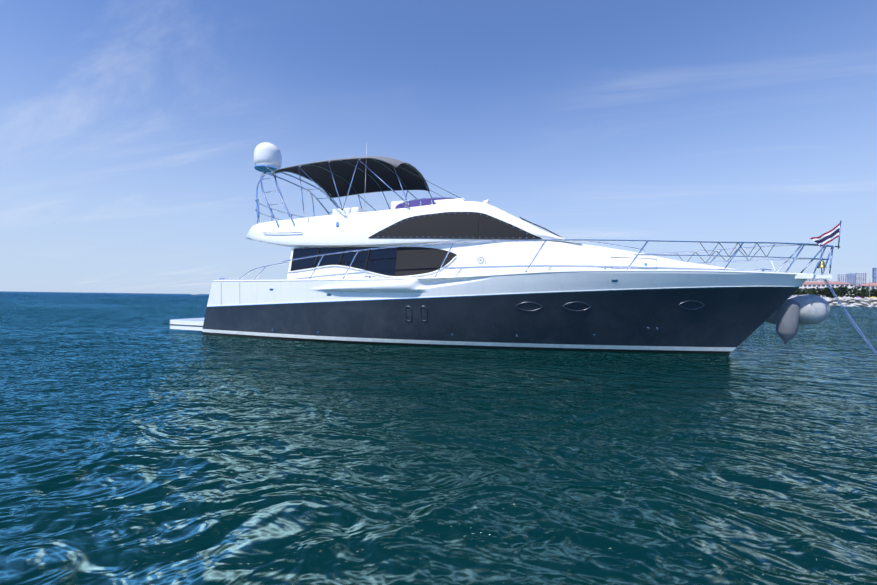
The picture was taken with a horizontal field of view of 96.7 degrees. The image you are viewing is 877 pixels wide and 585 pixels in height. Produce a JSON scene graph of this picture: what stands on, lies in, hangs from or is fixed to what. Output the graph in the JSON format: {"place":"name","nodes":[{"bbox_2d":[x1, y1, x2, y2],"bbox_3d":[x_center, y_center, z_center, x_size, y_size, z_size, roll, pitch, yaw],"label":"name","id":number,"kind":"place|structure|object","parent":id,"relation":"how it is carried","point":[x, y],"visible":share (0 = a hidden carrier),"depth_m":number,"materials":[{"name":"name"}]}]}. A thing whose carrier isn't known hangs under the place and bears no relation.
{"place":"outdoors","nodes":[
{"label":"outdoors","id":0,"kind":"place"},
{"bbox_2d":[0,291,876,584],"bbox_3d":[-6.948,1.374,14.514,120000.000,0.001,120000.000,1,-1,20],"label":"sea","id":1,"kind":"structure","parent":0,"point":[142,441],"depth_m":3.13,"materials":[{"name":"liquid"}]},
{"bbox_2d":[169,142,876,355],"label":"yacht","id":2,"kind":"object","parent":1,"relation":"on","point":[459,272],"visible":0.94,"depth_m":9.84,"materials":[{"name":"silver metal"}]},
{"bbox_2d":[0,0,876,293],"label":"sky","id":3,"kind":"structure","parent":0,"point":[131,130],"materials":[{"name":"blue"}]},
{"bbox_2d":[805,279,816,281],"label":"grey hall","id":4,"kind":"structure","parent":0,"point":[811,280],"depth_m":651.31,"materials":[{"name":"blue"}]},
{"bbox_2d":[838,273,845,282],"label":"tower","id":5,"kind":"structure","parent":0,"point":[841,277],"depth_m":1111.77,"materials":[{"name":"concrete"}]},
{"bbox_2d":[847,273,854,285],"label":"tower","id":6,"kind":"structure","parent":0,"point":[850,277],"depth_m":1133.41,"materials":[{"name":"blue glass"}]},
{"bbox_2d":[855,272,866,285],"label":"tower","id":7,"kind":"structure","parent":0,"point":[860,278],"depth_m":1052.16,"materials":[{"name":"concrete"}]},
{"bbox_2d":[872,268,876,282],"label":"tower","id":8,"kind":"structure","parent":0,"point":[874,275],"depth_m":998.96,"materials":[{"name":"blue glass"}]},
{"label":"shore ground","id":9,"kind":"structure","parent":0,"visible":0},
{"bbox_2d":[799,281,853,298],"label":"building","id":10,"kind":"structure","parent":9,"relation":"on","point":[822,285],"depth_m":388.93,"materials":[{"name":"white"}]},
{"bbox_2d":[792,285,876,298],"bbox_3d":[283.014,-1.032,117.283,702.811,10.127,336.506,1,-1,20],"label":"shore trees","id":11,"kind":"object","parent":9,"relation":"on","point":[862,292],"depth_m":164.81,"materials":[{"name":"green plant"}]},
{"bbox_2d":[828,298,876,306],"bbox_3d":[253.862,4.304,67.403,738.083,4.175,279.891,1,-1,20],"label":"breakwater","id":12,"kind":"object","parent":9,"relation":"on","point":[863,304],"visible":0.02,"depth_m":146.68,"materials":[{"name":"grey stone"}]},
{"bbox_2d":[822,297,876,306],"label":"breakwater boulders","id":13,"kind":"object","parent":12,"relation":"on","point":[866,299],"visible":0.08,"depth_m":146.34,"materials":[{"name":"white stone"}]},
{"bbox_2d":[854,283,876,298],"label":"building","id":14,"kind":"structure","parent":9,"relation":"on","point":[873,285],"depth_m":390.71,"materials":[{"name":"white"}]}
]}

